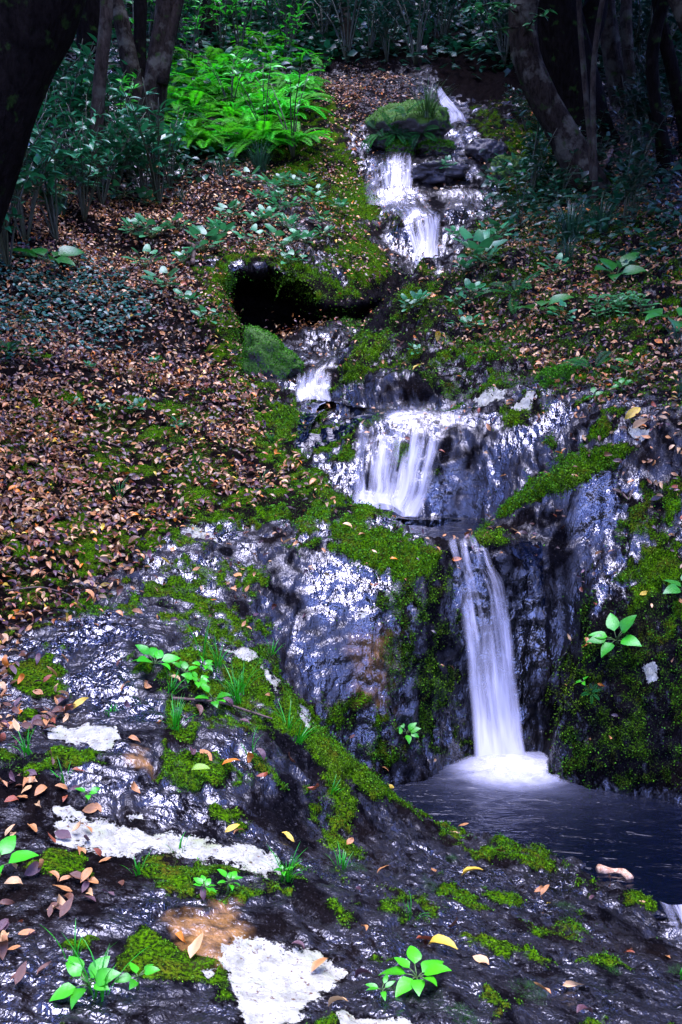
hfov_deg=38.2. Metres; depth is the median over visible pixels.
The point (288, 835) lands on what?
fallen leaf
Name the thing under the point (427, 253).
waterfall
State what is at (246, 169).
ground plant
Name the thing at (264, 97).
shrub
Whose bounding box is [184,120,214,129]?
fern
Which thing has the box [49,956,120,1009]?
broad leaved plant
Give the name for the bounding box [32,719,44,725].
fallen leaf
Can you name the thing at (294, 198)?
ground plant
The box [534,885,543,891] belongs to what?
fallen leaf
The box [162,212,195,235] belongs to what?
ground plant
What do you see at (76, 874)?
fallen leaf
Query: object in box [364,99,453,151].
boulder
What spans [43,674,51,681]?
fallen leaf
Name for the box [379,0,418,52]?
shrub
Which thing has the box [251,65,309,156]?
shrub
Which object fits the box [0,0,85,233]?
tree
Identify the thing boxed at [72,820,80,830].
fallen leaf
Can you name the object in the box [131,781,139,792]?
fallen leaf
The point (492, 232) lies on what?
ground plant
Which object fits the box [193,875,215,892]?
broad leaved plant
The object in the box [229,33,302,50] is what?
fern
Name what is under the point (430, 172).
ledge rock
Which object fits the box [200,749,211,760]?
fallen leaf
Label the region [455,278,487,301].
ground plant
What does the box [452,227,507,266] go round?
ground plant
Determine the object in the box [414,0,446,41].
shrub
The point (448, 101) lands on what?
waterfall
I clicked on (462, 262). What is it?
ground plant
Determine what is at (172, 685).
grass tuft
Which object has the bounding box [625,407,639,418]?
fallen leaf
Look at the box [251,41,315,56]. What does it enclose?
fern
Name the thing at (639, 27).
shrub
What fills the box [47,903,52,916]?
fallen leaf
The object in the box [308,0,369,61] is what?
shrub
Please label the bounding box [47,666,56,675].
fallen leaf
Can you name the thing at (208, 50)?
fern
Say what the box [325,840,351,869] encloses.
grass tuft
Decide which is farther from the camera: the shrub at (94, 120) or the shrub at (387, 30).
the shrub at (387, 30)
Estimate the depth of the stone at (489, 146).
12.23 m
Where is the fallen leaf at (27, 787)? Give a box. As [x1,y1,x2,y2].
[21,785,31,792]
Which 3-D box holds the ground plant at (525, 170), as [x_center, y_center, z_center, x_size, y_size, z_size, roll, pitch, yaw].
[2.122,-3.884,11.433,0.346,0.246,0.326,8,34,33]
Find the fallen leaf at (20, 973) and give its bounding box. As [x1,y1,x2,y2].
[14,960,26,984]
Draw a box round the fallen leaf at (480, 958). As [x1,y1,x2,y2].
[473,954,488,964]
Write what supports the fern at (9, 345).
on the ground
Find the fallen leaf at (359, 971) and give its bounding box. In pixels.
[355,968,370,977]
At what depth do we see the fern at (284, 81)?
13.68 m
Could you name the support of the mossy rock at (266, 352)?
on the ground
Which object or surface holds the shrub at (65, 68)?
on the ground
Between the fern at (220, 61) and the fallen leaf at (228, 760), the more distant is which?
the fern at (220, 61)
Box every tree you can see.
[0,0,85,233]
[76,0,99,95]
[85,0,112,195]
[113,0,142,129]
[133,0,146,82]
[136,0,183,167]
[199,0,219,46]
[338,0,355,54]
[460,0,610,193]
[537,0,619,150]
[576,0,591,198]
[590,0,604,202]
[600,0,625,106]
[620,0,639,110]
[645,0,673,170]
[651,0,681,152]
[667,0,681,33]
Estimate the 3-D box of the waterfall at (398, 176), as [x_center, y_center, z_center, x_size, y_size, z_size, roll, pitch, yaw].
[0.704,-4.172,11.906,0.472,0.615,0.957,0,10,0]
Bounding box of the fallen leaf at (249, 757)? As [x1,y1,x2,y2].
[247,752,252,762]
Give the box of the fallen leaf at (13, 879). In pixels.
[4,876,21,883]
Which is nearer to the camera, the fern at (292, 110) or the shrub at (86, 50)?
the shrub at (86, 50)
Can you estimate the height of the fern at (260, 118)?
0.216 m
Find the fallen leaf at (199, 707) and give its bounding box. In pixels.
[196,704,202,714]
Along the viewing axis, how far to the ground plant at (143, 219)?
9.59 m
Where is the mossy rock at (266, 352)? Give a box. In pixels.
[238,323,305,378]
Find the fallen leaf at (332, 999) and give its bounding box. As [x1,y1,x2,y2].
[328,996,347,1006]
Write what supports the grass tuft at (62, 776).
on the ground
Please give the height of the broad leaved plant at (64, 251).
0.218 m
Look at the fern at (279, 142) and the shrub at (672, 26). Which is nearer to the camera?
the fern at (279, 142)
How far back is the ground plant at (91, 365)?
7.07 m
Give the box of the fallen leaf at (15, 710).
[12,707,19,714]
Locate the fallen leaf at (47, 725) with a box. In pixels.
[43,724,56,729]
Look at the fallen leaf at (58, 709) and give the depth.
3.52 m
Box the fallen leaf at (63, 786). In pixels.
[55,783,67,789]
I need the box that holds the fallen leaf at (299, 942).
[291,940,304,949]
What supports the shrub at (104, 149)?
on the ground
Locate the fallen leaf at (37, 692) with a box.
[33,689,42,694]
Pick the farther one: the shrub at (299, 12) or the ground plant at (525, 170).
the shrub at (299, 12)
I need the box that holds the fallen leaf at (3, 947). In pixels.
[0,940,7,959]
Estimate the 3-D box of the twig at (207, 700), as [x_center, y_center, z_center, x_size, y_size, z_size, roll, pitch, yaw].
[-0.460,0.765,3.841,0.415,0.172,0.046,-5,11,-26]
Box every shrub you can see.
[0,162,45,269]
[4,117,48,232]
[8,129,65,242]
[21,105,77,242]
[25,92,62,187]
[26,108,52,166]
[26,115,83,205]
[38,57,78,122]
[40,68,92,166]
[41,69,75,139]
[51,39,119,159]
[52,82,107,160]
[52,118,122,220]
[53,33,111,120]
[53,94,121,193]
[63,112,147,205]
[71,43,136,106]
[73,65,125,131]
[79,69,140,145]
[102,110,144,197]
[103,106,164,199]
[105,76,151,179]
[110,77,186,207]
[112,0,153,41]
[123,0,133,27]
[131,0,154,48]
[142,103,190,189]
[147,0,190,18]
[150,0,193,17]
[175,0,193,44]
[178,0,205,62]
[179,0,190,40]
[186,0,221,48]
[195,48,256,110]
[206,0,238,50]
[222,0,227,26]
[223,0,261,57]
[229,0,247,26]
[230,58,281,142]
[236,0,260,34]
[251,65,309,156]
[253,0,261,23]
[255,0,304,41]
[260,0,289,38]
[276,0,315,46]
[278,0,309,57]
[282,0,312,38]
[293,0,315,39]
[301,0,338,49]
[305,0,335,37]
[305,2,312,33]
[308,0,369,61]
[310,0,349,32]
[310,56,333,82]
[323,0,357,20]
[335,0,365,23]
[342,0,392,55]
[366,0,398,62]
[369,0,406,51]
[372,0,436,64]
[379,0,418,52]
[393,0,411,32]
[406,0,415,22]
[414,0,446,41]
[422,0,467,44]
[454,0,464,26]
[466,0,495,41]
[475,0,508,64]
[475,0,509,45]
[483,0,509,48]
[491,129,556,203]
[491,176,529,228]
[501,83,524,116]
[511,85,533,130]
[524,115,548,169]
[535,146,580,207]
[576,124,615,164]
[580,108,608,125]
[585,128,609,160]
[605,78,649,144]
[610,74,645,114]
[612,105,673,174]
[612,154,658,219]
[614,139,665,225]
[615,0,634,34]
[617,0,652,60]
[618,0,676,83]
[618,81,647,142]
[623,119,671,179]
[627,70,648,134]
[627,72,669,139]
[627,86,664,133]
[628,44,681,86]
[631,56,681,96]
[632,0,652,80]
[634,1,652,37]
[635,34,673,74]
[636,95,670,130]
[645,4,677,54]
[649,100,671,124]
[659,56,681,118]
[660,79,673,121]
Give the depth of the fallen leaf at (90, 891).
2.67 m
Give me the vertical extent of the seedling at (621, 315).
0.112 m
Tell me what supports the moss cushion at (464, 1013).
on the ground
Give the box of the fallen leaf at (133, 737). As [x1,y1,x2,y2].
[128,735,139,741]
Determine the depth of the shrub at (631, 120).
12.11 m
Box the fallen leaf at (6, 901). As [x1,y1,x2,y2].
[0,899,14,904]
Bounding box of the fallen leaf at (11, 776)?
[9,770,14,780]
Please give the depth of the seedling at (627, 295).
7.31 m
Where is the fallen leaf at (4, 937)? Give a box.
[1,934,7,940]
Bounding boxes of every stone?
[385,139,415,157]
[416,139,455,155]
[464,138,507,161]
[488,155,523,180]
[532,364,581,388]
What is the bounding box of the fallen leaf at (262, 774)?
[257,771,267,776]
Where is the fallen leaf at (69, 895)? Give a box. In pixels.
[63,892,73,898]
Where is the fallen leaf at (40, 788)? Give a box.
[34,784,46,795]
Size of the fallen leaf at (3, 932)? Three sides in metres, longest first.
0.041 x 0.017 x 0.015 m
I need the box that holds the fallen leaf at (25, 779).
[22,777,28,788]
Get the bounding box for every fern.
[0,340,37,360]
[58,72,88,91]
[113,99,195,113]
[116,102,205,121]
[146,47,215,68]
[164,107,200,122]
[164,111,192,121]
[164,112,226,130]
[164,120,232,148]
[165,136,215,153]
[166,100,217,120]
[166,123,229,141]
[166,127,261,150]
[167,72,215,100]
[167,92,206,105]
[168,85,201,97]
[168,90,224,113]
[169,73,187,80]
[169,81,189,99]
[170,70,236,86]
[170,72,240,87]
[170,96,199,109]
[171,55,244,78]
[171,57,200,72]
[171,77,233,94]
[172,46,237,65]
[179,71,217,77]
[181,93,218,103]
[182,125,241,142]
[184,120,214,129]
[186,103,239,118]
[187,122,268,150]
[194,49,252,65]
[194,57,259,77]
[195,46,249,64]
[196,90,230,100]
[196,125,283,150]
[198,79,259,96]
[199,101,289,119]
[200,97,245,110]
[201,101,261,112]
[203,83,284,96]
[207,107,248,124]
[207,118,263,144]
[209,76,254,94]
[209,86,282,104]
[210,113,296,156]
[214,118,262,142]
[218,114,277,125]
[221,57,285,72]
[222,24,264,41]
[224,63,280,81]
[224,102,263,117]
[225,90,287,104]
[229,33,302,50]
[229,89,272,97]
[229,121,299,148]
[232,130,283,153]
[233,70,280,83]
[233,115,299,133]
[234,92,334,118]
[236,127,284,145]
[238,89,304,118]
[241,30,278,45]
[241,87,283,104]
[241,122,299,140]
[242,84,306,107]
[244,115,278,134]
[245,104,299,118]
[246,31,296,44]
[247,51,295,64]
[247,118,297,135]
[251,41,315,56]
[257,92,333,113]
[261,127,331,142]
[262,131,327,150]
[264,70,323,86]
[269,46,323,65]
[270,73,321,90]
[272,69,322,85]
[272,76,330,92]
[273,81,324,97]
[275,121,332,142]
[361,117,401,152]
[377,113,414,145]
[388,101,423,119]
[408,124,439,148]
[474,270,543,312]
[559,351,619,381]
[581,683,600,703]
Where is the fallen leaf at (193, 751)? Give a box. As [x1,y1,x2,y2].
[190,746,195,754]
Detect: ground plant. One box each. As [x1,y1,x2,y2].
[83,360,99,368]
[90,399,109,412]
[104,179,136,201]
[119,218,150,239]
[120,213,148,231]
[122,244,166,267]
[125,397,145,412]
[130,186,160,206]
[133,213,175,243]
[141,266,180,293]
[148,355,162,364]
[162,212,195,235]
[170,416,187,427]
[171,245,193,266]
[173,288,200,308]
[177,163,195,175]
[182,224,226,257]
[191,303,223,326]
[203,220,228,231]
[206,217,241,237]
[213,199,244,220]
[217,153,240,167]
[230,165,261,186]
[232,224,268,248]
[242,209,266,224]
[247,189,269,201]
[254,204,281,223]
[257,172,284,190]
[263,224,305,251]
[265,197,288,210]
[267,187,288,200]
[271,197,290,210]
[272,244,306,267]
[273,171,289,184]
[275,213,299,230]
[277,212,301,232]
[280,173,295,186]
[281,196,300,208]
[289,227,319,248]
[291,176,302,187]
[294,170,317,185]
[301,191,325,204]
[305,182,327,196]
[308,204,338,222]
[314,224,334,237]
[327,197,350,212]
[399,294,420,311]
[405,289,430,306]
[407,342,422,354]
[439,155,456,170]
[444,225,463,238]
[445,290,470,307]
[448,309,483,333]
[450,258,474,275]
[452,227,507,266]
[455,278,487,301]
[469,220,515,244]
[470,245,500,268]
[484,217,515,239]
[487,176,507,190]
[502,152,530,173]
[509,165,532,181]
[535,175,560,194]
[537,253,571,277]
[546,299,577,320]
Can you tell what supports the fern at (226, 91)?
on the ground
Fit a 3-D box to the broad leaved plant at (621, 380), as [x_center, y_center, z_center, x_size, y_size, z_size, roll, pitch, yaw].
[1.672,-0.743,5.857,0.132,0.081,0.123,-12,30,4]
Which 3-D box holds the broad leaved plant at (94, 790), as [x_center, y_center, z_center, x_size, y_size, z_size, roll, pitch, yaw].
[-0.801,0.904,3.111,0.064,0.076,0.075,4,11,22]
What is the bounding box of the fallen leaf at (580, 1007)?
[577,1004,592,1013]
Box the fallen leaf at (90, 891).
[86,888,92,895]
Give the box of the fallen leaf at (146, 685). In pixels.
[144,682,151,687]
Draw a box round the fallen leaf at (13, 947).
[7,945,19,949]
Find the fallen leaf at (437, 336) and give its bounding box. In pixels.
[435,331,440,340]
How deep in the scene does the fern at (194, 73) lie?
13.92 m
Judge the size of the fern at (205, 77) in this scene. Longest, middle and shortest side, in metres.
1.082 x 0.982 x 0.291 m
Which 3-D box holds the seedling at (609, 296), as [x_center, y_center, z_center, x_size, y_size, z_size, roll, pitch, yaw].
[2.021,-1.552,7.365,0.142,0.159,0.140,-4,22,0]
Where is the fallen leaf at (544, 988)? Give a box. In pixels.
[534,982,550,992]
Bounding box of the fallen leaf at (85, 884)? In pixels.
[81,881,89,891]
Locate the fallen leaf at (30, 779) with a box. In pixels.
[26,776,37,782]
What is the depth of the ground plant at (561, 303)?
7.38 m
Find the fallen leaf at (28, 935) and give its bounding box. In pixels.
[20,931,35,940]
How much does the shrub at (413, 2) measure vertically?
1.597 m
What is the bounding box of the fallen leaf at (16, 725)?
[13,718,19,730]
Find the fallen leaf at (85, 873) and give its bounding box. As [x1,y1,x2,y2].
[80,867,91,882]
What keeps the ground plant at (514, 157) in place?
on the ground
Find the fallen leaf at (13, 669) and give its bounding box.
[9,665,16,674]
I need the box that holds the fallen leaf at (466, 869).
[461,867,482,875]
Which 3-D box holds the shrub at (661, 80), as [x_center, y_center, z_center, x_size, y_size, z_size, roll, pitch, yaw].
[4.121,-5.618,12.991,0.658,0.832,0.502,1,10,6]
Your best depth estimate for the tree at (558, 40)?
12.15 m
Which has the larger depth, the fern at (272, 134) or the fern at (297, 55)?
the fern at (297, 55)
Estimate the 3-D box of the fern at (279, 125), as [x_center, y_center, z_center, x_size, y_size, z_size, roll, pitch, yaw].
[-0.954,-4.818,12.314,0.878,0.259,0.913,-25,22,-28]
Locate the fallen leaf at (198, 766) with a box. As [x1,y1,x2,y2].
[191,763,209,769]
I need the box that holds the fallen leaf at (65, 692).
[58,690,68,695]
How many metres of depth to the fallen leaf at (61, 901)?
2.59 m
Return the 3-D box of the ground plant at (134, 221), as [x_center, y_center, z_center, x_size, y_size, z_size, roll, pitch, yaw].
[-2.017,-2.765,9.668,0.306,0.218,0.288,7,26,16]
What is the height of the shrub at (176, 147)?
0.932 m
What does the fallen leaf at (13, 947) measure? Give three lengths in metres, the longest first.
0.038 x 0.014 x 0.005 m
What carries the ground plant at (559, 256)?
on the ground
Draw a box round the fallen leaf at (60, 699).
[58,696,66,703]
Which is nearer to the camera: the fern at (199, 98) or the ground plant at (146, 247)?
the ground plant at (146, 247)
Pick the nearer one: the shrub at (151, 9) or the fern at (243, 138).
the fern at (243, 138)
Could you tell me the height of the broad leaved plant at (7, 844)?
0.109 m
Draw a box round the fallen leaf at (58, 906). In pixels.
[52,902,61,909]
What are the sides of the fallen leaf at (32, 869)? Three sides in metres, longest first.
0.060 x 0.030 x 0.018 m
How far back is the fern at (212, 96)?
13.28 m
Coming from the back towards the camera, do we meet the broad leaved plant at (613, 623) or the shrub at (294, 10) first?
the shrub at (294, 10)
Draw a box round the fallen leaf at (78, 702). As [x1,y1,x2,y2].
[73,697,87,708]
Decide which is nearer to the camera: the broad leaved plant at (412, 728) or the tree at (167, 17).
the broad leaved plant at (412, 728)
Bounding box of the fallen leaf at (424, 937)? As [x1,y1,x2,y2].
[416,935,431,939]
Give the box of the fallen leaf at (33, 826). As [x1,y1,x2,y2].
[27,823,36,831]
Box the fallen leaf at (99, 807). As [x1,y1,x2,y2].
[95,802,101,811]
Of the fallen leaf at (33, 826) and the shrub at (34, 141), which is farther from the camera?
the shrub at (34, 141)
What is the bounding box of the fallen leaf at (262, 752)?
[257,748,265,759]
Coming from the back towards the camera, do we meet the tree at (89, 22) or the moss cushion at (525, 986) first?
the tree at (89, 22)
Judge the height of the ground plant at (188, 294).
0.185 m
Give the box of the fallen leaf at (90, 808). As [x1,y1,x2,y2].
[82,803,97,812]
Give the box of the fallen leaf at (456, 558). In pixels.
[452,557,461,560]
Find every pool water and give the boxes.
[295,401,437,449]
[388,751,681,917]
[392,516,544,613]
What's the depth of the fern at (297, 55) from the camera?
15.24 m
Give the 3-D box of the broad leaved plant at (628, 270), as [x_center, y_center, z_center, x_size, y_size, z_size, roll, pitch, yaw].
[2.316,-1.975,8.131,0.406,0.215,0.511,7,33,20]
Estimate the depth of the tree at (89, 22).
12.93 m
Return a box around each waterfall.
[300,386,325,400]
[360,447,424,516]
[386,168,409,186]
[411,222,436,261]
[439,89,462,121]
[472,608,535,773]
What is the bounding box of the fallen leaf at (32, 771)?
[25,769,36,775]
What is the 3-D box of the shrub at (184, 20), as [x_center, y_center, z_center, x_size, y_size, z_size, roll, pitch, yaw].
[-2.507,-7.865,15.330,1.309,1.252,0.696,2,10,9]
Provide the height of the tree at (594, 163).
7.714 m
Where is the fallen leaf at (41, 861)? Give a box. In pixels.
[38,859,43,867]
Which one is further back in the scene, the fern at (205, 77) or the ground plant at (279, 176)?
the fern at (205, 77)
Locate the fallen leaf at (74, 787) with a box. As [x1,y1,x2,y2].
[69,785,79,789]
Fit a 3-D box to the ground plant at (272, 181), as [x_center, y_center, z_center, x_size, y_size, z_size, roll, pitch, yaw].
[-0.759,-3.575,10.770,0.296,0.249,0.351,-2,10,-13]
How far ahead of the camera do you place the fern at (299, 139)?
11.90 m
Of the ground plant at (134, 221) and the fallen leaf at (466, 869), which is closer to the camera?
the fallen leaf at (466, 869)
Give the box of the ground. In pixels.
[0,0,681,1023]
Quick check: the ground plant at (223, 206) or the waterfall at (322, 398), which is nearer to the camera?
the waterfall at (322, 398)
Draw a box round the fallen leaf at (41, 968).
[37,961,50,974]
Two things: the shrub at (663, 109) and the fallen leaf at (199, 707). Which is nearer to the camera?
the fallen leaf at (199, 707)
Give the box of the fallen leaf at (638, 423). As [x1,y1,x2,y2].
[633,418,651,427]
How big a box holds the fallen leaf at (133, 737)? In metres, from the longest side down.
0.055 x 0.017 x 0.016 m
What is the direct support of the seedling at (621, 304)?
on the ground
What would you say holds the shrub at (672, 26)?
on the ground
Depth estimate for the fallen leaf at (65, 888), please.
2.65 m
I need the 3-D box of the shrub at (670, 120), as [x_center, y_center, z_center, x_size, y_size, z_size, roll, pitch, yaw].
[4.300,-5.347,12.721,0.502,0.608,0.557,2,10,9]
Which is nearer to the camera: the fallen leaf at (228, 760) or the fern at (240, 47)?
the fallen leaf at (228, 760)
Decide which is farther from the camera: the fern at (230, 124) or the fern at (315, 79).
the fern at (315, 79)
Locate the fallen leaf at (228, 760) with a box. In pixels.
[222,758,238,764]
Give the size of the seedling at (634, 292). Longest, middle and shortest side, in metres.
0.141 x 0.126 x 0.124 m
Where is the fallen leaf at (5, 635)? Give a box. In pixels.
[0,633,7,640]
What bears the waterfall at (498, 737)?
on the ground
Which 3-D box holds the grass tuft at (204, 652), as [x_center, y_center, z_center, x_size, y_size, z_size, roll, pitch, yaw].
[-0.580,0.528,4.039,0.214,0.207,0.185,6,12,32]
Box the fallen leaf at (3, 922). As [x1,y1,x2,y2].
[0,918,8,929]
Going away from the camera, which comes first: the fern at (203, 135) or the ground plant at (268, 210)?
the ground plant at (268, 210)
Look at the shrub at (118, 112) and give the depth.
10.87 m
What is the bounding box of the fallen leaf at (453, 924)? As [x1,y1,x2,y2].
[448,917,457,926]
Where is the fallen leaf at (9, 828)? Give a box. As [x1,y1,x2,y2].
[5,824,14,835]
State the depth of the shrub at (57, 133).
9.57 m
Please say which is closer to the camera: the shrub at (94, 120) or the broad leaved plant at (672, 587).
the broad leaved plant at (672, 587)
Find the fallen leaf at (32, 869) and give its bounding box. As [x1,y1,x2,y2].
[24,861,41,875]
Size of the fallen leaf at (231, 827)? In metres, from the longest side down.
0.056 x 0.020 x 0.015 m
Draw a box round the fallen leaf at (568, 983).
[563,980,582,986]
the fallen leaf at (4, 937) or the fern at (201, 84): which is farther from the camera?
the fern at (201, 84)
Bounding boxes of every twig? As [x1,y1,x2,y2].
[8,586,86,609]
[59,431,120,446]
[172,697,271,719]
[174,240,195,264]
[572,146,613,206]
[612,488,633,499]
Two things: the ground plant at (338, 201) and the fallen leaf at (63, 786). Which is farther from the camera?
the ground plant at (338, 201)
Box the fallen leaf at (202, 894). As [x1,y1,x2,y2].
[200,886,205,900]
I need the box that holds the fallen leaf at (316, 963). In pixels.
[311,957,326,971]
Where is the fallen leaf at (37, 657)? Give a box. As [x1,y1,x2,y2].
[35,653,40,663]
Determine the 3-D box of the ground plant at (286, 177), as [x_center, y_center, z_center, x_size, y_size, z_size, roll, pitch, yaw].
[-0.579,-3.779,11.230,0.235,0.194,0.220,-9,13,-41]
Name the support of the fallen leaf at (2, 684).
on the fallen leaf
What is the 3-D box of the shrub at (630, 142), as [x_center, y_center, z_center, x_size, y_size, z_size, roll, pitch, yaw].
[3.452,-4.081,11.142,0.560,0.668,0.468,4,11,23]
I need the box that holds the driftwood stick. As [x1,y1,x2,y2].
[596,864,633,878]
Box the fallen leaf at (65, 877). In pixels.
[59,875,71,880]
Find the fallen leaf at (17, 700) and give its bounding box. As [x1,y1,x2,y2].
[14,697,21,706]
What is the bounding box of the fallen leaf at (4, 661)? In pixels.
[2,657,8,666]
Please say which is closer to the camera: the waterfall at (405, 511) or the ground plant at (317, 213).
the waterfall at (405, 511)
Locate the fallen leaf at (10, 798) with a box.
[4,795,17,801]
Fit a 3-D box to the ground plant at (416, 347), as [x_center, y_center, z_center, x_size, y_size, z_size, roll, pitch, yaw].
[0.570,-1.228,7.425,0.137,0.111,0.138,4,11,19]
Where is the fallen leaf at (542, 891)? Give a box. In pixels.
[540,884,549,894]
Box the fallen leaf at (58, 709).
[51,706,64,711]
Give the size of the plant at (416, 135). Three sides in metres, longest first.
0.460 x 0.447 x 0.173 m
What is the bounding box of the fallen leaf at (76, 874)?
[70,871,83,881]
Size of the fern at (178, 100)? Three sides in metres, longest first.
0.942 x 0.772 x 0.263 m
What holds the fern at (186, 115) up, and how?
on the ground
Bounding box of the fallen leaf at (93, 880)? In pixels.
[89,877,97,883]
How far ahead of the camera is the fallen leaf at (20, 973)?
2.25 m
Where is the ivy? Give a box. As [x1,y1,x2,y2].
[0,237,162,358]
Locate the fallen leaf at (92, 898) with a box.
[78,894,95,900]
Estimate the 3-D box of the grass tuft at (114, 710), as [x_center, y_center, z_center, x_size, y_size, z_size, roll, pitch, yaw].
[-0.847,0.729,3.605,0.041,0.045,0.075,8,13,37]
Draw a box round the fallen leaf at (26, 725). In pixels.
[20,722,32,728]
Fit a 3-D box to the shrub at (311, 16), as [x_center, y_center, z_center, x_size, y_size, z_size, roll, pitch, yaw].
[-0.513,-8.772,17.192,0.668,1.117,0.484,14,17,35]
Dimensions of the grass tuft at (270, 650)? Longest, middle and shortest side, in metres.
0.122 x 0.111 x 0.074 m
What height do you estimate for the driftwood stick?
0.066 m
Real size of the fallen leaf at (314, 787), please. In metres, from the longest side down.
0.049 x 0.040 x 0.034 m
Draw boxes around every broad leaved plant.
[0,835,38,873]
[9,245,83,265]
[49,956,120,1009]
[75,787,99,802]
[115,962,159,989]
[131,644,180,672]
[172,661,198,682]
[181,671,208,687]
[192,656,212,671]
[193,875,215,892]
[195,684,231,707]
[217,869,242,893]
[274,865,292,882]
[365,974,394,1000]
[378,946,451,996]
[399,723,420,743]
[514,294,573,315]
[575,676,587,686]
[583,387,602,401]
[587,613,641,657]
[594,252,645,282]
[611,378,632,391]
[615,358,635,367]
[639,307,681,331]
[663,575,681,593]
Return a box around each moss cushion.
[179,775,207,791]
[441,1003,481,1023]
[511,977,549,1003]
[599,963,620,974]
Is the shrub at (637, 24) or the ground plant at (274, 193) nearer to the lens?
the ground plant at (274, 193)
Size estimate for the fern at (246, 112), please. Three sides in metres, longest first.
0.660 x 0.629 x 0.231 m
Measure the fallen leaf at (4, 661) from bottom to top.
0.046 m
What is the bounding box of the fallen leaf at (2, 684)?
[0,681,5,689]
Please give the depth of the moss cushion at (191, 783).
3.30 m
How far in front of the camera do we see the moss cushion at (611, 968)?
2.87 m
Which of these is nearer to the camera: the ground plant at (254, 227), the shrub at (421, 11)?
the ground plant at (254, 227)
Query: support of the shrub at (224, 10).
on the ground
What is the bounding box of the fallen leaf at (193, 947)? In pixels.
[188,933,202,957]
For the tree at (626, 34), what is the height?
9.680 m
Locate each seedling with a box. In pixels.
[588,295,604,311]
[590,294,605,306]
[591,309,605,323]
[597,303,611,318]
[603,294,618,309]
[609,299,622,316]
[613,295,626,314]
[613,301,629,319]
[615,310,628,323]
[621,290,634,308]
[628,291,642,307]
[632,293,649,311]
[633,298,650,315]
[641,303,659,309]
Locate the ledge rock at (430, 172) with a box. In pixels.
[408,160,468,183]
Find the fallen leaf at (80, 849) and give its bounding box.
[77,846,85,854]
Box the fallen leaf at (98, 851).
[94,848,101,856]
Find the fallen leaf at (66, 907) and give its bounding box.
[59,897,72,916]
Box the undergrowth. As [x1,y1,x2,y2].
[23,0,681,276]
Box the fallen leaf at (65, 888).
[55,885,71,890]
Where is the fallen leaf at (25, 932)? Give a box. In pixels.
[18,929,34,934]
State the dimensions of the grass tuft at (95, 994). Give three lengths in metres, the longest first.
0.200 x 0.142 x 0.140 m
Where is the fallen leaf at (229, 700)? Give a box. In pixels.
[223,697,232,706]
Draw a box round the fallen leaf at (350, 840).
[346,837,353,844]
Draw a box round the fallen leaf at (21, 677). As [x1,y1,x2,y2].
[18,673,24,683]
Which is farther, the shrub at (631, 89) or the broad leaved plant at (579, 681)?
the shrub at (631, 89)
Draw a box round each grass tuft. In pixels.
[8,726,33,756]
[42,920,93,957]
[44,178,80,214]
[50,757,73,783]
[65,937,144,1001]
[103,703,116,716]
[114,479,126,496]
[122,852,149,875]
[160,693,188,730]
[165,831,189,851]
[166,671,186,694]
[173,184,186,202]
[183,617,216,658]
[190,446,204,463]
[203,634,234,671]
[208,156,229,175]
[216,663,255,704]
[230,660,266,694]
[237,731,258,759]
[243,136,275,171]
[260,845,305,882]
[266,640,284,654]
[271,699,302,730]
[293,715,325,744]
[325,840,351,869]
[327,776,344,794]
[403,892,430,920]
[409,78,456,117]
[535,190,600,244]
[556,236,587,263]
[577,194,625,232]
[665,323,681,342]
[670,369,681,395]
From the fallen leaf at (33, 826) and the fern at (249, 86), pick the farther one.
the fern at (249, 86)
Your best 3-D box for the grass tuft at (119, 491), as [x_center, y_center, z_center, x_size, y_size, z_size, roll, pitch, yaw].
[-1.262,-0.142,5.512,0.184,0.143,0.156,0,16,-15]
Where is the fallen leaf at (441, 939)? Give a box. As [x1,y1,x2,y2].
[428,934,456,948]
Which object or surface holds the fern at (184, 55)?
on the ground
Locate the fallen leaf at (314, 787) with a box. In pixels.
[307,783,318,789]
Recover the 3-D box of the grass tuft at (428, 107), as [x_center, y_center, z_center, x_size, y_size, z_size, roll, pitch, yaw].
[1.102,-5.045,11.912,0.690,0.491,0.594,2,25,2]
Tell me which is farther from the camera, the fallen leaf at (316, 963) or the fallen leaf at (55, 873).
the fallen leaf at (55, 873)
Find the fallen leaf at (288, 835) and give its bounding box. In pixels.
[282,831,293,841]
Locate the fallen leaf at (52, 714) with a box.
[46,712,55,718]
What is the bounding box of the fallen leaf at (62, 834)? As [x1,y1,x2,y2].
[54,829,70,838]
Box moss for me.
[0,133,681,1023]
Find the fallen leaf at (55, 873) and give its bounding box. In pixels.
[50,870,58,879]
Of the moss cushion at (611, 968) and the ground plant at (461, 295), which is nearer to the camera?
the moss cushion at (611, 968)
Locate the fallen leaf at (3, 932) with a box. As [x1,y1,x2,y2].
[0,930,8,939]
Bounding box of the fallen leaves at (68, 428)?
[0,62,681,769]
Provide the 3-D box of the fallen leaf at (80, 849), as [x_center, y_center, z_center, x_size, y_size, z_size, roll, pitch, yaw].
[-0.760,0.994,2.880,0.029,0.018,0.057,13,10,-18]
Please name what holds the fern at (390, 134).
on the boulder
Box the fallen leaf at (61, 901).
[57,894,65,904]
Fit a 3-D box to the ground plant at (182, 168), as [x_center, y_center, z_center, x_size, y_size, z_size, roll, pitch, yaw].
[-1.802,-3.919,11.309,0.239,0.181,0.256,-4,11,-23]
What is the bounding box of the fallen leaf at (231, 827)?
[225,824,239,831]
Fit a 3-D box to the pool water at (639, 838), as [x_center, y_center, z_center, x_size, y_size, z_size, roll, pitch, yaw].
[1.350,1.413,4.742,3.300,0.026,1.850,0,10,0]
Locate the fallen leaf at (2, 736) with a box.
[0,733,5,740]
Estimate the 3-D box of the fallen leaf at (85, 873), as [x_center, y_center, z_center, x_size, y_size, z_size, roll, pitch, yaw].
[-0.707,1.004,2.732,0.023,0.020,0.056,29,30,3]
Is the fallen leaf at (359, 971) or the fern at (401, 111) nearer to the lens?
the fallen leaf at (359, 971)
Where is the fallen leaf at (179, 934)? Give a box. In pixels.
[175,931,186,943]

